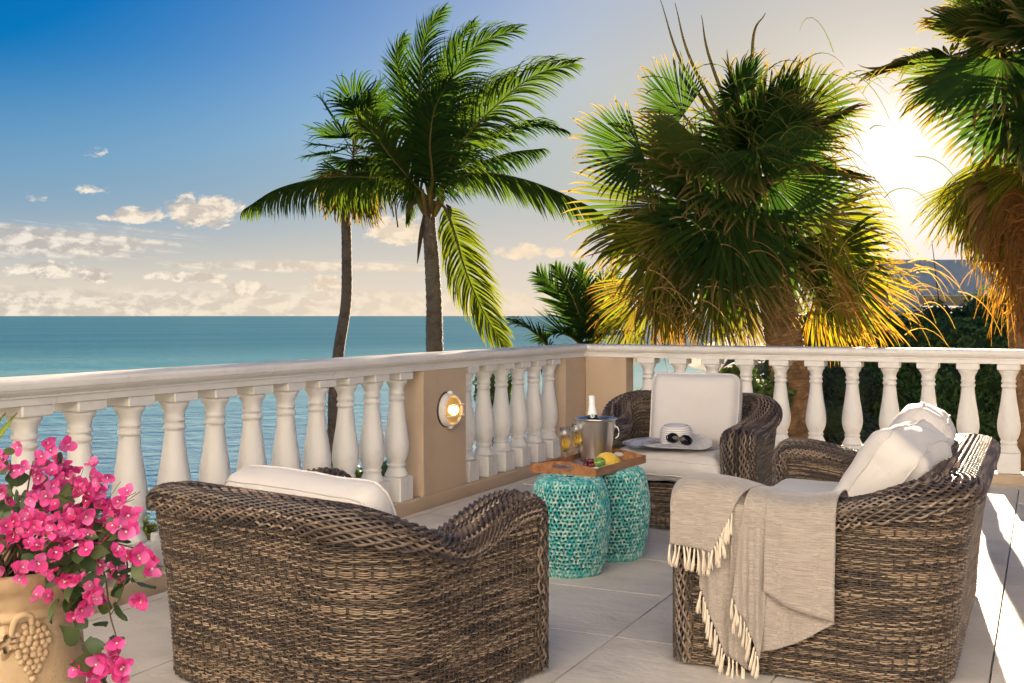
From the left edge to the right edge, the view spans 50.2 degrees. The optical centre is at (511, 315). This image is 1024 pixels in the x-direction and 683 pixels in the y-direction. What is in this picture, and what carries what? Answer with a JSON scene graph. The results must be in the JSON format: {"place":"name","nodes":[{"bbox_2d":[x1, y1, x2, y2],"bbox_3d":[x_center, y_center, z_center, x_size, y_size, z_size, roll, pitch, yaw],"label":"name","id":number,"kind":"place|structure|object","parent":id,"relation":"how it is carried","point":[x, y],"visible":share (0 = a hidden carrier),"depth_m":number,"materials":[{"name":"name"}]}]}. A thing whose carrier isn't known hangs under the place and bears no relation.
{"place":"outdoors","nodes":[
{"label":"outdoors","id":0,"kind":"place"},
{"bbox_2d":[0,316,760,534],"bbox_3d":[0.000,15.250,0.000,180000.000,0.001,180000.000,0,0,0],"label":"sea","id":1,"kind":"structure","parent":0,"point":[37,345],"depth_m":496.61,"materials":[{"name":"liquid"}]},
{"bbox_2d":[0,0,1023,315],"label":"sky","id":2,"kind":"structure","parent":0,"point":[136,136],"materials":[{"name":"blue"}]},
{"bbox_2d":[83,473,1023,682],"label":"terrace floor","id":3,"kind":"structure","parent":0,"point":[612,622],"depth_m":4.45,"materials":[{"name":"tile"}]},
{"bbox_2d":[0,413,16,438],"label":"strap leaf plant","id":4,"kind":"object","parent":3,"relation":"on","point":[4,428],"visible":1,"depth_m":3.06,"materials":[{"name":"green plant"}]},
{"bbox_2d":[0,548,87,682],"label":"flower pot","id":5,"kind":"object","parent":3,"relation":"on","point":[34,648],"visible":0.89,"depth_m":2.38,"materials":[{"name":"ceramic"}]},
{"bbox_2d":[0,435,161,682],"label":"bougainvillea","id":6,"kind":"object","parent":5,"relation":"in","point":[62,527],"visible":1,"depth_m":2.34,"materials":[{"name":"pink plant"}]},
{"bbox_2d":[145,467,548,682],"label":"wicker armchair","id":7,"kind":"object","parent":3,"relation":"on","point":[267,587],"visible":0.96,"depth_m":3.45,"materials":[{"name":"brown wicker"}]},
{"bbox_3d":[-0.530,0.889,3.915,0.767,0.220,0.665,0,0,37],"label":"seat cushion","id":8,"kind":"object","parent":7,"relation":"on","visible":0},
{"bbox_2d":[223,464,396,515],"bbox_3d":[-0.681,0.725,3.739,0.728,0.387,0.244,0,20,37],"label":"back cushion","id":9,"kind":"object","parent":8,"relation":"on","point":[368,492],"visible":0.31,"depth_m":3.61,"materials":[{"name":"beige fabric"}]},
{"bbox_2d":[0,344,1023,613],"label":"balustrade","id":10,"kind":"object","parent":3,"relation":"on","point":[428,456],"visible":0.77,"depth_m":7.14,"materials":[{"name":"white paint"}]},
{"bbox_2d":[437,391,464,428],"bbox_3d":[-0.389,0.630,7.335,0.128,0.252,0.238,0,0,26],"label":"wall lamp","id":11,"kind":"object","parent":10,"relation":"attached to","point":[450,414],"visible":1,"depth_m":7.28,"materials":[{"name":"white metal"}]},
{"bbox_2d":[531,473,610,578],"bbox_3d":[0.283,1.019,5.360,0.402,0.467,0.402,0,0,16],"label":"garden stool","id":12,"kind":"object","parent":3,"relation":"on","point":[579,513],"visible":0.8,"depth_m":5.20,"materials":[{"name":"teal ceramic"}]},
{"bbox_2d":[601,465,650,561],"bbox_3d":[0.520,1.019,5.705,0.402,0.467,0.402,0,0,31],"label":"garden stool","id":13,"kind":"object","parent":3,"relation":"on","point":[629,496],"visible":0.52,"depth_m":5.54,"materials":[{"name":"teal ceramic"}]},
{"bbox_2d":[530,448,645,476],"bbox_3d":[0.405,0.755,5.695,0.370,0.066,0.612,0,0,30],"label":"serving tray","id":14,"kind":"object","parent":13,"relation":"on","point":[628,459],"visible":0.78,"depth_m":5.51,"materials":[{"name":"brown wood"}]},
{"bbox_2d":[559,427,570,467],"bbox_3d":[0.272,0.674,5.612,0.063,0.205,0.063,0,0,0],"label":"champagne flute","id":15,"kind":"object","parent":14,"relation":"on","point":[564,442],"visible":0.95,"depth_m":5.59,"materials":[{"name":"clear glass"}]},
{"bbox_2d":[571,429,582,462],"bbox_3d":[0.345,0.674,5.805,0.063,0.205,0.063,0,0,0],"label":"champagne flute","id":16,"kind":"object","parent":14,"relation":"on","point":[576,436],"visible":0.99,"depth_m":5.78,"materials":[{"name":"clear glass"}]},
{"bbox_2d":[573,416,619,461],"bbox_3d":[0.448,0.660,5.842,0.228,0.233,0.228,0,0,-26],"label":"ice bucket","id":17,"kind":"object","parent":14,"relation":"on","point":[597,437],"visible":0.71,"depth_m":5.76,"materials":[{"name":"metal"}]},
{"bbox_2d":[586,395,598,419],"bbox_3d":[0.431,0.593,5.856,0.088,0.335,0.088,-2,-3,8],"label":"wine bottle","id":18,"kind":"object","parent":17,"relation":"in","point":[592,413],"visible":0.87,"depth_m":5.84,"materials":[{"name":"white glass"}]},
{"bbox_3d":[0.462,0.774,5.625,0.124,0.006,0.220,0,0,30],"label":"plate","id":19,"kind":"object","parent":14,"relation":"on","visible":0},
{"bbox_2d":[583,458,594,466],"bbox_3d":[0.397,0.750,5.599,0.068,0.042,0.083,0,0,0],"label":"grape bunch","id":20,"kind":"object","parent":19,"relation":"on","point":[588,462],"visible":0.89,"depth_m":5.58,"materials":[{"name":"red food"}]},
{"bbox_2d":[594,457,605,466],"bbox_3d":[0.446,0.745,5.570,0.062,0.052,0.052,0,0,20],"label":"lime","id":21,"kind":"object","parent":19,"relation":"on","point":[599,461],"visible":1,"depth_m":5.55,"materials":[{"name":"green food"}]},
{"bbox_2d":[596,452,620,465],"bbox_3d":[0.492,0.738,5.670,0.153,0.065,0.106,0,0,-25],"label":"cut pineapple","id":22,"kind":"object","parent":19,"relation":"on","point":[610,458],"visible":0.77,"depth_m":5.64,"materials":[{"name":"yellow food"}]},
{"bbox_2d":[578,390,782,528],"bbox_3d":[1.061,0.873,6.814,1.160,0.755,1.015,0,0,22],"label":"wicker armchair","id":23,"kind":"object","parent":3,"relation":"on","point":[747,446],"visible":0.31,"depth_m":6.63,"materials":[{"name":"brown wicker"}]},
{"bbox_2d":[613,444,722,483],"bbox_3d":[1.003,0.883,6.663,0.710,0.231,0.738,0,-1,22],"label":"seat cushion","id":24,"kind":"object","parent":23,"relation":"on","point":[667,465],"visible":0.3,"depth_m":6.34,"materials":[{"name":"beige fabric"}]},
{"bbox_2d":[623,437,659,448],"bbox_3d":[0.798,0.752,6.525,0.230,0.024,0.170,-4,6,-24],"label":"magazine","id":25,"kind":"object","parent":24,"relation":"on","point":[637,443],"visible":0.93,"depth_m":6.51,"materials":[{"name":"grey paper"}]},
{"bbox_2d":[644,423,712,449],"bbox_3d":[0.975,0.705,6.498,0.424,0.128,0.424,-1,3,0],"label":"sun hat","id":26,"kind":"object","parent":24,"relation":"on","point":[700,441],"visible":0.91,"depth_m":6.43,"materials":[{"name":"fabric"}]},
{"bbox_2d":[666,433,692,444],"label":"sunglasses","id":27,"kind":"object","parent":26,"relation":"on","point":[675,437],"visible":1,"depth_m":6.37,"materials":[{"name":"black plastic"}]},
{"bbox_2d":[648,373,742,443],"bbox_3d":[1.148,0.593,6.845,0.574,0.478,0.220,0,-15,22],"label":"back cushion","id":28,"kind":"object","parent":24,"relation":"on","point":[709,406],"visible":0.64,"depth_m":6.76,"materials":[{"name":"beige fabric"}]},
{"bbox_2d":[673,433,1000,682],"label":"wicker armchair","id":29,"kind":"object","parent":3,"relation":"on","point":[906,562],"visible":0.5,"depth_m":3.65,"materials":[{"name":"brown wicker"}]},
{"bbox_2d":[667,473,848,678],"bbox_3d":[0.873,0.937,3.871,0.574,0.725,0.323,0,0,26],"label":"throw blanket","id":30,"kind":"object","parent":29,"relation":"on","point":[766,562],"visible":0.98,"depth_m":3.76,"materials":[{"name":"beige fabric"}]},
{"bbox_2d":[771,478,837,492],"bbox_3d":[1.317,0.876,4.577,0.728,0.220,1.469,0,0,26],"label":"seat cushion","id":31,"kind":"object","parent":29,"relation":"on","point":[799,486],"visible":0.08,"depth_m":5.01,"materials":[{"name":"beige fabric"}]},
{"bbox_2d":[834,420,951,496],"bbox_3d":[1.463,0.612,4.196,0.275,0.426,0.668,36,18,26],"label":"back cushion","id":32,"kind":"object","parent":31,"relation":"on","point":[894,455],"visible":0.5,"depth_m":3.93,"materials":[{"name":"beige fabric"}]},
{"bbox_2d":[885,403,956,443],"bbox_3d":[1.756,0.602,4.816,0.286,0.459,0.664,31,9,20],"label":"back cushion","id":33,"kind":"object","parent":31,"relation":"on","point":[942,421],"visible":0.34,"depth_m":4.53,"materials":[{"name":"beige fabric"}]},
{"bbox_2d":[688,323,996,469],"bbox_3d":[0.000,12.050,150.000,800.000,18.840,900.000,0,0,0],"label":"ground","id":34,"kind":"structure","parent":0,"point":[696,364],"depth_m":309.48,"materials":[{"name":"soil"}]},
{"bbox_2d":[142,512,157,539],"bbox_3d":[-2.141,2.020,6.654,0.366,1.661,0.481,0,0,43],"label":"bush","id":35,"kind":"object","parent":34,"relation":"on","point":[149,527],"visible":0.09,"depth_m":6.59,"materials":[{"name":"green plant"}]},
{"bbox_2d":[297,70,410,468],"bbox_3d":[-3.494,-0.007,25.144,2.863,11.242,3.321,0,0,0],"label":"slim fan palm","id":36,"kind":"object","parent":34,"relation":"on","point":[367,98],"visible":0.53,"depth_m":24.74,"materials":[{"name":"green plant"}]},
{"bbox_2d":[355,460,387,476],"bbox_3d":[-1.292,2.106,10.055,0.541,1.516,0.753,0,0,0],"label":"bush","id":37,"kind":"object","parent":34,"relation":"on","point":[384,466],"visible":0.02,"depth_m":10.11,"materials":[{"name":"green plant"}]},
{"bbox_2d":[240,1,615,351],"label":"coconut palm","id":38,"kind":"object","parent":34,"relation":"on","point":[439,124],"visible":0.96,"depth_m":21.42,"materials":[{"name":"green plant"}]},
{"bbox_2d":[472,373,511,445],"bbox_3d":[-0.214,1.889,13.501,0.560,2.523,0.621,0,0,0],"label":"bush","id":39,"kind":"object","parent":34,"relation":"on","point":[492,389],"visible":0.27,"depth_m":13.38,"materials":[{"name":"green plant"}]},
{"bbox_2d":[505,315,553,393],"bbox_3d":[0.635,1.507,13.202,1.278,3.049,1.958,0,0,22],"label":"young palm","id":40,"kind":"object","parent":34,"relation":"on","point":[541,336],"visible":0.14,"depth_m":12.92,"materials":[{"name":"green plant"}]},
{"bbox_2d":[523,259,652,345],"bbox_3d":[1.066,1.244,14.624,2.052,4.082,1.632,0,0,-37],"label":"young palm","id":41,"kind":"object","parent":34,"relation":"on","point":[571,308],"visible":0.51,"depth_m":14.79,"materials":[{"name":"green plant"}]},
{"bbox_2d":[718,364,798,407],"bbox_3d":[2.734,1.715,12.583,1.143,2.366,0.743,0,0,-32],"label":"variegated shrub","id":42,"kind":"object","parent":34,"relation":"on","point":[767,389],"visible":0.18,"depth_m":12.57,"materials":[{"name":"green plant"}]},
{"bbox_2d":[562,0,1000,437],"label":"fan palm","id":43,"kind":"object","parent":34,"relation":"on","point":[736,251],"visible":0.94,"depth_m":12.20,"materials":[{"name":"green plant"}]},
{"bbox_2d":[756,360,881,444],"bbox_3d":[4.769,2.184,17.101,2.338,3.607,1.692,0,0,0],"label":"hedge","id":44,"kind":"object","parent":34,"relation":"on","point":[834,387],"visible":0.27,"depth_m":16.85,"materials":[{"name":"green plant"}]},
{"bbox_2d":[797,304,1008,444],"bbox_3d":[9.681,1.449,20.959,9.623,3.440,1.872,0,0,0],"label":"ivy hedge","id":45,"kind":"object","parent":34,"relation":"on","point":[971,334],"visible":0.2,"depth_m":20.60,"materials":[{"name":"green plant"}]},
{"bbox_2d":[860,260,1007,320],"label":"house","id":46,"kind":"structure","parent":34,"relation":"on","point":[957,270],"depth_m":30.00,"materials":[{"name":"grey"}]},
{"bbox_2d":[932,244,939,306],"bbox_3d":[9.306,0.612,24.000,0.204,4.526,0.044,0,0,0],"label":"thin pole","id":47,"kind":"object","parent":34,"relation":"on","point":[935,277],"visible":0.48,"depth_m":23.99,"materials":[{"name":"white metal"}]},
{"bbox_2d":[850,0,1023,471],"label":"fan palm","id":48,"kind":"object","parent":34,"relation":"on","point":[986,211],"visible":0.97,"depth_m":11.08,"materials":[{"name":"green plant"}]},
{"bbox_2d":[908,299,993,325],"bbox_3d":[9.022,1.311,22.449,1.849,3.325,1.595,0,0,0],"label":"bush","id":49,"kind":"object","parent":34,"relation":"on","point":[939,311],"visible":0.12,"depth_m":22.27,"materials":[{"name":"green plant"}]},
{"bbox_2d":[958,285,1008,328],"bbox_3d":[10.213,1.112,22.894,2.422,3.512,2.031,0,0,35],"label":"bush","id":50,"kind":"object","parent":34,"relation":"on","point":[972,303],"visible":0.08,"depth_m":22.38,"materials":[{"name":"green plant"}]}
]}

